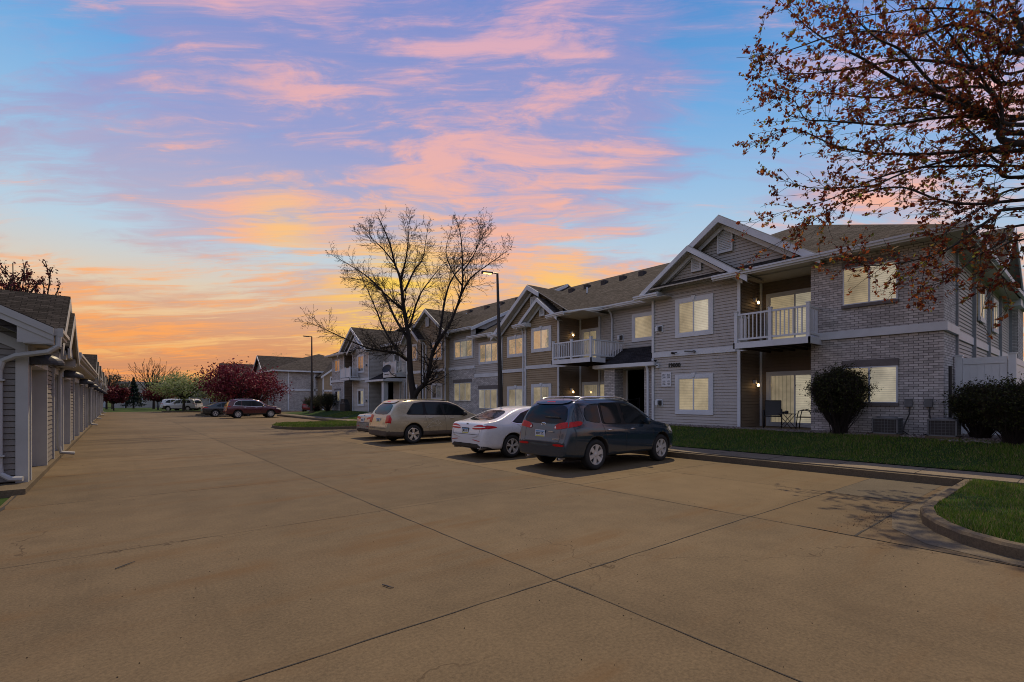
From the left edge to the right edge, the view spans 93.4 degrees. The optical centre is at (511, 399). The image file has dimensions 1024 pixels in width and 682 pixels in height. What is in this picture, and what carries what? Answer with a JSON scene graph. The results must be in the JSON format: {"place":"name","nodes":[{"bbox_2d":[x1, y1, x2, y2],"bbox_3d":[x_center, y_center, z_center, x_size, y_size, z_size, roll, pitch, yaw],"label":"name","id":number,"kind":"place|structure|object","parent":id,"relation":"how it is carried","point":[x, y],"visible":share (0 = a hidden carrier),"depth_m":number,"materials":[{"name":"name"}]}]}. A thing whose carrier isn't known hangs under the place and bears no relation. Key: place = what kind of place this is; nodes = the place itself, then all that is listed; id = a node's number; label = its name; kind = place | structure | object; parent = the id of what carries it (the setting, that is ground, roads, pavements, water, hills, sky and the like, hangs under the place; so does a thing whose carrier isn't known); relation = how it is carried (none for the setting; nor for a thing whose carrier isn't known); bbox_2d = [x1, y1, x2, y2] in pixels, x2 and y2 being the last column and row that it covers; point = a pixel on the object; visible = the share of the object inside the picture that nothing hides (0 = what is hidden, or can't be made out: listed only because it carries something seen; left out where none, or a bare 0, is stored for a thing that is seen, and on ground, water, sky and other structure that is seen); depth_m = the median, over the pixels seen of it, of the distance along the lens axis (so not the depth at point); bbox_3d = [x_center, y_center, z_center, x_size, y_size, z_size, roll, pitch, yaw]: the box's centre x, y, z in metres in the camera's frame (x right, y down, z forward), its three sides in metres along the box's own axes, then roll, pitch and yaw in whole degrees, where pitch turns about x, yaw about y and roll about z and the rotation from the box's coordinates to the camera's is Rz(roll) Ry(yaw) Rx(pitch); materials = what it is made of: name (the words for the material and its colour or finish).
{"place":"outdoors","nodes":[
{"label":"outdoors","id":0,"kind":"place"},
{"bbox_2d":[139,369,212,410],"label":"pear tree","id":1,"kind":"object","parent":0,"point":[179,391],"visible":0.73,"depth_m":65.83,"materials":[{"name":"green plant"}]},
{"bbox_2d":[197,374,269,401],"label":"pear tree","id":2,"kind":"object","parent":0,"point":[217,392],"visible":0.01,"depth_m":63.68,"materials":[{"name":"green plant"}]},
{"bbox_2d":[189,355,278,400],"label":"crabapple tree","id":3,"kind":"object","parent":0,"point":[225,384],"visible":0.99,"depth_m":51.85,"materials":[{"name":"red plant"}]},
{"bbox_2d":[340,399,349,410],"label":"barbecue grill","id":4,"kind":"object","parent":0,"point":[344,404],"visible":0.84,"depth_m":45.44,"materials":[{"name":"black metal"}]},
{"bbox_2d":[0,411,1023,681],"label":"parking lot","id":5,"kind":"structure","parent":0,"point":[790,597],"depth_m":4.77,"materials":[{"name":"concrete"}]},
{"bbox_2d":[162,410,200,411],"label":"kerb","id":6,"kind":"structure","parent":5,"relation":"on","point":[180,411],"depth_m":64.62,"materials":[{"name":"concrete"}]},
{"bbox_2d":[196,414,223,415],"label":"kerb","id":7,"kind":"structure","parent":5,"relation":"on","point":[206,415],"depth_m":50.60,"materials":[{"name":"concrete"}]},
{"bbox_2d":[201,401,250,416],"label":"parked saloon","id":8,"kind":"object","parent":5,"relation":"on","point":[216,409],"visible":0.58,"depth_m":46.98,"materials":[{"name":"black paint"}]},
{"bbox_2d":[223,399,280,417],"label":"parked crossover","id":9,"kind":"object","parent":5,"relation":"on","point":[236,408],"visible":1,"depth_m":43.98,"materials":[{"name":"red paint"}]},
{"bbox_2d":[277,415,330,420],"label":"kerb","id":10,"kind":"structure","parent":5,"relation":"on","point":[304,417],"depth_m":41.99,"materials":[{"name":"concrete"}]},
{"bbox_2d":[302,399,317,411],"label":"parked crossover","id":11,"kind":"object","parent":5,"relation":"on","point":[305,408],"visible":0.34,"depth_m":62.78,"materials":[{"name":"red paint"}]},
{"bbox_2d":[272,425,356,429],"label":"kerb","id":12,"kind":"structure","parent":5,"relation":"on","point":[312,428],"depth_m":27.25,"materials":[{"name":"concrete"}]},
{"bbox_2d":[356,411,376,435],"bbox_3d":[-4.606,0.948,22.517,4.875,1.502,2.108,0,0,-39],"label":"parked saloon","id":13,"kind":"object","parent":5,"relation":"on","point":[363,421],"visible":0.14,"depth_m":21.03,"materials":[{"name":"silver metal"}]},
{"bbox_2d":[368,399,474,443],"bbox_3d":[-3.252,0.840,20.201,5.050,1.718,2.248,0,0,-39],"label":"parked crossover","id":14,"kind":"object","parent":5,"relation":"on","point":[412,421],"visible":0.73,"depth_m":18.79,"materials":[{"name":"beige paint"}]},
{"bbox_2d":[452,406,530,457],"bbox_3d":[0.518,0.948,15.598,4.875,1.502,2.108,0,0,-39],"label":"parked saloon","id":15,"kind":"object","parent":5,"relation":"on","point":[498,428],"visible":0.48,"depth_m":14.03,"materials":[{"name":"white paint"}]},
{"bbox_2d":[0,421,1021,681],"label":"lot joints","id":16,"kind":"object","parent":5,"relation":"on","point":[540,573],"visible":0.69,"depth_m":5.49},
{"bbox_2d":[519,387,672,469],"bbox_3d":[2.495,0.684,13.171,4.685,2.029,2.145,0,0,-39],"label":"parked suv","id":17,"kind":"object","parent":5,"relation":"on","point":[591,432],"visible":1,"depth_m":11.89,"materials":[{"name":"grey paint"}]},
{"bbox_2d":[634,451,962,485],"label":"kerb","id":18,"kind":"structure","parent":5,"relation":"on","point":[945,481],"depth_m":11.15,"materials":[{"name":"concrete"}]},
{"bbox_2d":[841,499,917,526],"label":"leaf litter","id":19,"kind":"object","parent":5,"relation":"on","point":[879,514],"visible":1,"depth_m":6.87,"materials":[{"name":"brown plant"}]},
{"bbox_2d":[830,478,941,501],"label":"patched slab","id":20,"kind":"structure","parent":5,"relation":"on","point":[897,490],"depth_m":9.09,"materials":[{"name":"concrete"}]},
{"bbox_2d":[892,486,1023,565],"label":"gutter apron","id":21,"kind":"object","parent":5,"relation":"on","point":[913,525],"visible":0.75,"depth_m":6.06,"materials":[{"name":"concrete"}]},
{"bbox_2d":[920,479,1023,559],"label":"kerb","id":22,"kind":"structure","parent":5,"relation":"on","point":[931,519],"depth_m":5.72,"materials":[{"name":"concrete"}]},
{"bbox_2d":[934,477,1023,543],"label":"grass island","id":23,"kind":"structure","parent":22,"relation":"in","point":[965,496],"depth_m":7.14,"materials":[{"name":"plant"}]},
{"bbox_2d":[0,402,1023,505],"bbox_3d":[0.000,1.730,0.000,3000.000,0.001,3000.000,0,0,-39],"label":"ground","id":24,"kind":"structure","parent":0,"point":[3,500],"depth_m":17.02,"materials":[{"name":"grey concrete"}]},
{"bbox_2d":[0,259,60,295],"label":"budding tree","id":25,"kind":"object","parent":24,"relation":"on","point":[12,285],"visible":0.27,"depth_m":66.14,"materials":[{"name":"red plant"}]},
{"bbox_2d":[0,290,102,497],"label":"garage row","id":26,"kind":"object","parent":24,"relation":"on","point":[50,379],"visible":1,"depth_m":11.17,"materials":[{"name":"plastic"}]},
{"bbox_2d":[93,366,106,421],"bbox_3d":[-39.703,-0.805,40.766,8.105,5.110,21.220,0,0,-39],"label":"garage row","id":27,"kind":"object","parent":24,"relation":"on","point":[97,414],"visible":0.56,"depth_m":39.65,"materials":[{"name":"wood"}]},
{"bbox_2d":[101,380,108,413],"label":"garage row","id":28,"kind":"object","parent":24,"relation":"on","point":[102,393],"visible":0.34,"depth_m":55.84,"materials":[{"name":"wood"}]},
{"bbox_2d":[105,369,119,408],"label":"bare tree","id":29,"kind":"object","parent":24,"relation":"on","point":[106,404],"visible":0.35,"depth_m":82.66,"materials":[{"name":"brown plant"}]},
{"bbox_2d":[103,383,132,410],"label":"red tree","id":30,"kind":"object","parent":24,"relation":"on","point":[116,394],"visible":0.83,"depth_m":73.52,"materials":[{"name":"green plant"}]},
{"bbox_2d":[105,374,133,408],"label":"green tree","id":31,"kind":"object","parent":24,"relation":"on","point":[122,385],"visible":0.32,"depth_m":86.50,"materials":[{"name":"green plant"}]},
{"bbox_2d":[120,377,146,407],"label":"fir tree","id":32,"kind":"object","parent":24,"relation":"on","point":[136,397],"visible":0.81,"depth_m":91.00,"materials":[{"name":"green plant"}]},
{"bbox_2d":[127,357,180,408],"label":"round bare tree","id":33,"kind":"object","parent":24,"relation":"on","point":[146,385],"visible":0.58,"depth_m":86.28,"materials":[{"name":"brown plant"}]},
{"bbox_2d":[138,385,177,409],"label":"crabapple tree","id":34,"kind":"object","parent":24,"relation":"on","point":[151,397],"visible":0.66,"depth_m":79.64,"materials":[{"name":"red plant"}]},
{"bbox_2d":[114,381,214,407],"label":"house","id":35,"kind":"structure","parent":24,"relation":"on","point":[149,403],"depth_m":103.05,"materials":[{"name":"grey"}]},
{"bbox_2d":[159,399,177,409],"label":"parked crossover","id":36,"kind":"object","parent":24,"relation":"on","point":[164,401],"visible":0.28,"depth_m":74.24,"materials":[{"name":"white paint"}]},
{"bbox_2d":[203,392,230,403],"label":"crabapple tree","id":37,"kind":"object","parent":24,"relation":"on","point":[215,399],"visible":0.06,"depth_m":75.46,"materials":[{"name":"red plant"}]},
{"bbox_2d":[216,363,253,401],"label":"brick house","id":38,"kind":"structure","parent":24,"relation":"on","point":[252,365],"depth_m":103.42,"materials":[{"name":"grey"}]},
{"bbox_2d":[228,368,293,404],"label":"crabapple tree","id":39,"kind":"object","parent":24,"relation":"on","point":[279,387],"visible":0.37,"depth_m":57.94,"materials":[{"name":"red plant"}]},
{"bbox_2d":[237,354,331,410],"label":"apartment building","id":40,"kind":"structure","parent":24,"relation":"on","point":[296,371],"depth_m":70.61,"materials":[{"name":"grey brick"}]},
{"bbox_2d":[0,0,1023,382],"label":"sky","id":41,"kind":"structure","parent":0,"point":[187,171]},
{"bbox_2d":[279,414,1023,484],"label":"pavement","id":42,"kind":"structure","parent":0,"point":[933,471],"depth_m":11.37,"materials":[{"name":"concrete"}]},
{"bbox_2d":[280,414,1023,482],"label":"pavement joints","id":43,"kind":"object","parent":42,"relation":"on","point":[801,462],"visible":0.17,"depth_m":11.37,"materials":[{"name":"grey concrete"}]},
{"bbox_2d":[286,410,1023,474],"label":"lawn","id":44,"kind":"structure","parent":0,"point":[323,413],"depth_m":13.20,"materials":[{"name":"plant"}]},
{"bbox_2d":[303,336,313,412],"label":"street lamp","id":45,"kind":"object","parent":44,"relation":"on","point":[311,407],"visible":0.88,"depth_m":49.39,"materials":[{"name":"black metal"}]},
{"bbox_2d":[301,393,323,410],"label":"bush","id":46,"kind":"object","parent":44,"relation":"on","point":[307,401],"visible":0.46,"depth_m":50.32,"materials":[{"name":"green plant"}]},
{"bbox_2d":[313,392,338,410],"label":"bush","id":47,"kind":"object","parent":44,"relation":"on","point":[327,401],"visible":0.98,"depth_m":48.01,"materials":[{"name":"green plant"}]},
{"bbox_2d":[294,207,515,398],"bbox_3d":[-6.804,-6.494,32.943,13.657,13.930,7.992,0,0,-5],"label":"bare tree","id":48,"kind":"object","parent":44,"relation":"on","point":[413,390],"visible":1,"depth_m":31.92,"materials":[{"name":"brown plant"}]},
{"bbox_2d":[481,271,502,406],"bbox_3d":[-0.959,-2.627,25.168,1.297,7.985,0.553,0,0,-8],"label":"street lamp","id":49,"kind":"object","parent":44,"relation":"on","point":[500,394],"visible":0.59,"depth_m":25.08,"materials":[{"name":"black metal"}]},
{"bbox_2d":[324,215,1023,434],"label":"apartment building","id":50,"kind":"structure","parent":44,"relation":"on","point":[695,331],"depth_m":17.99,"materials":[{"name":"grey brick"}]},
{"bbox_2d":[335,359,339,371],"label":"window","id":51,"kind":"structure","parent":50,"relation":"in","point":[337,362],"depth_m":48.71,"materials":[{"name":"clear glass"}]},
{"bbox_2d":[335,390,339,400],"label":"window","id":52,"kind":"structure","parent":50,"relation":"in","point":[337,393],"depth_m":48.61,"materials":[{"name":"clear glass"}]},
{"bbox_2d":[357,354,363,372],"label":"window","id":53,"kind":"structure","parent":50,"relation":"in","point":[360,358],"depth_m":44.09,"materials":[{"name":"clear glass"}]},
{"bbox_2d":[357,389,363,405],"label":"window","id":54,"kind":"structure","parent":50,"relation":"in","point":[360,392],"depth_m":44.09,"materials":[{"name":"clear glass"}]},
{"bbox_2d":[382,364,394,375],"bbox_3d":[-9.320,-2.200,36.583,1.174,0.953,0.405,0,0,16],"label":"satellite dish","id":55,"kind":"object","parent":50,"relation":"on","point":[386,368],"visible":1,"depth_m":36.73,"materials":[{"name":"black metal"}]},
{"bbox_2d":[393,354,400,368],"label":"window","id":56,"kind":"structure","parent":50,"relation":"in","point":[395,357],"depth_m":41.61,"materials":[{"name":"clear glass"}]},
{"bbox_2d":[412,344,417,360],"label":"window","id":57,"kind":"structure","parent":50,"relation":"in","point":[414,355],"depth_m":35.70,"materials":[{"name":"clear glass"}]},
{"bbox_2d":[431,383,442,399],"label":"window","id":58,"kind":"structure","parent":50,"relation":"in","point":[437,394],"depth_m":33.48,"materials":[{"name":"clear glass"}]},
{"bbox_2d":[432,341,442,359],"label":"window","id":59,"kind":"structure","parent":50,"relation":"in","point":[437,348],"depth_m":33.37,"materials":[{"name":"clear glass"}]},
{"bbox_2d":[454,382,470,400],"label":"window","id":60,"kind":"structure","parent":50,"relation":"in","point":[462,391],"depth_m":31.41,"materials":[{"name":"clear glass"}]},
{"bbox_2d":[454,339,473,359],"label":"window","id":61,"kind":"structure","parent":50,"relation":"in","point":[463,348],"depth_m":31.41,"materials":[{"name":"clear glass"}]},
{"bbox_2d":[479,389,496,408],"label":"window","id":62,"kind":"structure","parent":50,"relation":"in","point":[487,397],"depth_m":29.25,"materials":[{"name":"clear glass"}]},
{"bbox_2d":[479,341,497,364],"bbox_3d":[-1.419,-2.835,29.273,0.050,1.350,2.030,0,0,-39],"label":"window","id":63,"kind":"structure","parent":50,"relation":"in","point":[487,350],"depth_m":29.29,"materials":[{"name":"clear glass"}]},
{"bbox_2d":[507,335,521,357],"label":"window","id":64,"kind":"structure","parent":50,"relation":"in","point":[514,343],"depth_m":27.37,"materials":[{"name":"clear glass"}]},
{"bbox_2d":[507,385,521,405],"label":"window","id":65,"kind":"structure","parent":50,"relation":"in","point":[514,393],"depth_m":27.37,"materials":[{"name":"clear glass"}]},
{"bbox_2d":[531,325,551,352],"bbox_3d":[1.516,-3.175,25.267,0.075,1.350,1.530,0,0,-39],"label":"window","id":66,"kind":"structure","parent":50,"relation":"in","point":[541,336],"depth_m":25.26,"materials":[{"name":"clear glass"}]},
{"bbox_2d":[531,383,551,405],"bbox_3d":[1.516,-0.085,25.267,0.075,1.570,1.530,0,0,-39],"label":"window","id":67,"kind":"structure","parent":50,"relation":"in","point":[539,391],"depth_m":25.34,"materials":[{"name":"white glass"}]},
{"bbox_2d":[581,327,597,357],"bbox_3d":[3.982,-2.710,24.640,0.050,1.820,1.160,0,0,-39],"label":"sliding door","id":68,"kind":"structure","parent":50,"relation":"in","point":[585,333],"depth_m":24.76,"materials":[{"name":"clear glass"}]},
{"bbox_2d":[582,381,603,396],"bbox_3d":[4.304,0.025,24.245,0.050,1.850,2.100,0,0,-39],"label":"sliding door","id":69,"kind":"structure","parent":50,"relation":"in","point":[588,388],"depth_m":24.51,"materials":[{"name":"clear glass"}]},
{"bbox_2d":[632,311,651,341],"bbox_3d":[6.155,-3.330,21.980,0.050,1.300,1.650,0,0,-39],"label":"window","id":70,"kind":"structure","parent":50,"relation":"in","point":[641,322],"depth_m":22.18,"materials":[{"name":"white glass"}]},
{"bbox_2d":[675,293,713,337],"bbox_3d":[6.987,-3.225,18.572,0.075,1.570,1.580,0,0,-39],"label":"window","id":71,"kind":"structure","parent":50,"relation":"in","point":[694,315],"depth_m":18.56,"materials":[{"name":"beige glass"}]},
{"bbox_2d":[675,373,713,414],"bbox_3d":[6.987,-0.225,18.572,0.075,1.610,1.580,0,0,-39],"label":"window","id":72,"kind":"structure","parent":50,"relation":"in","point":[694,392],"depth_m":18.56,"materials":[{"name":"beige glass"}]},
{"bbox_2d":[766,370,810,427],"bbox_3d":[10.079,-0.020,17.179,0.050,2.000,1.950,0,0,-39],"label":"sliding door","id":73,"kind":"structure","parent":50,"relation":"in","point":[780,385],"depth_m":17.30,"materials":[{"name":"beige glass"}]},
{"bbox_2d":[766,287,810,339],"bbox_3d":[10.079,-2.930,17.179,0.050,1.940,1.950,0,0,-39],"label":"sliding door","id":74,"kind":"structure","parent":50,"relation":"in","point":[798,297],"depth_m":17.37,"materials":[{"name":"beige glass"}]},
{"bbox_2d":[843,260,897,305],"bbox_3d":[10.549,-3.420,14.238,0.044,1.120,1.340,0,0,-39],"label":"window","id":75,"kind":"structure","parent":50,"relation":"in","point":[862,293],"depth_m":14.29,"materials":[{"name":"beige glass"}]},
{"bbox_2d":[843,365,897,402],"bbox_3d":[10.549,-0.435,14.238,0.044,1.070,1.340,0,0,-39],"label":"window","id":76,"kind":"structure","parent":50,"relation":"in","point":[886,377],"depth_m":13.98,"materials":[{"name":"beige glass"}]},
{"bbox_2d":[978,289,985,323],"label":"window","id":77,"kind":"structure","parent":50,"relation":"in","point":[981,297],"depth_m":16.92,"materials":[{"name":"white glass"}]},
{"bbox_2d":[992,297,998,333],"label":"window","id":78,"kind":"structure","parent":50,"relation":"in","point":[995,313],"depth_m":19.09,"materials":[{"name":"white glass"}]},
{"bbox_2d":[742,426,810,429],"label":"patio slab","id":79,"kind":"structure","parent":44,"relation":"on","point":[773,427],"depth_m":17.11,"materials":[{"name":"concrete"}]},
{"bbox_2d":[763,400,781,427],"bbox_3d":[9.150,0.510,16.927,0.593,0.967,0.611,0,0,31],"label":"patio chair","id":80,"kind":"object","parent":79,"relation":"on","point":[773,408],"visible":0.96,"depth_m":17.09,"materials":[{"name":"black metal"}]},
{"bbox_2d":[777,413,795,428],"bbox_3d":[9.403,0.739,16.466,0.440,0.517,0.500,0,0,-39],"label":"folding table","id":81,"kind":"object","parent":79,"relation":"on","point":[787,418],"visible":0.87,"depth_m":16.49,"materials":[{"name":"black plastic"}]},
{"bbox_2d":[795,409,810,428],"bbox_3d":[9.827,0.510,16.039,0.611,0.967,0.593,0,0,41],"label":"patio chair","id":82,"kind":"object","parent":79,"relation":"on","point":[800,417],"visible":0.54,"depth_m":15.99,"materials":[{"name":"black metal"}]},
{"bbox_2d":[795,360,883,433],"bbox_3d":[9.698,-0.064,14.239,2.092,2.174,2.092,0,0,-39],"label":"bush","id":83,"kind":"object","parent":44,"relation":"on","point":[839,395],"visible":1,"depth_m":13.98,"materials":[{"name":"green plant"}]},
{"bbox_2d":[666,423,1023,444],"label":"river stones","id":84,"kind":"object","parent":44,"relation":"on","point":[995,438],"visible":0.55,"depth_m":14.27,"materials":[{"name":"grey stone"}]},
{"bbox_2d":[728,0,1023,341],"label":"maple tree","id":85,"kind":"object","parent":44,"relation":"on","point":[998,120],"visible":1,"depth_m":11.22,"materials":[{"name":"brown plant"}]},
{"bbox_2d":[870,416,904,437],"bbox_3d":[10.553,0.775,13.557,0.660,0.591,0.660,0,0,-39],"label":"ac unit","id":86,"kind":"object","parent":44,"relation":"on","point":[885,426],"visible":0.95,"depth_m":13.38,"materials":[{"name":"metal"}]},
{"bbox_2d":[925,417,962,438],"bbox_3d":[11.312,0.775,12.628,0.660,0.591,0.660,0,0,-39],"label":"ac unit","id":87,"kind":"object","parent":44,"relation":"on","point":[942,428],"visible":0.96,"depth_m":12.46,"materials":[{"name":"metal"}]},
{"bbox_2d":[936,374,1007,438],"bbox_3d":[11.850,0.199,12.229,1.731,1.821,1.658,0,0,-39],"label":"bush","id":88,"kind":"object","parent":44,"relation":"on","point":[962,407],"visible":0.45,"depth_m":12.12,"materials":[{"name":"green plant"}]},
{"bbox_2d":[955,352,1023,434],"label":"vinyl fence","id":89,"kind":"object","parent":44,"relation":"on","point":[967,370],"visible":0.38,"depth_m":13.37,"materials":[{"name":"white plastic"}]},
{"bbox_2d":[960,372,1023,445],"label":"bush","id":90,"kind":"object","parent":44,"relation":"on","point":[1001,407],"visible":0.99,"depth_m":11.20,"materials":[{"name":"green plant"}]},
{"label":"grass island","id":91,"kind":"structure","parent":0,"visible":0},
{"bbox_2d":[272,420,356,426],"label":"island grass","id":92,"kind":"structure","parent":91,"relation":"on","point":[333,423],"depth_m":29.13,"materials":[{"name":"green plant"}]}
]}

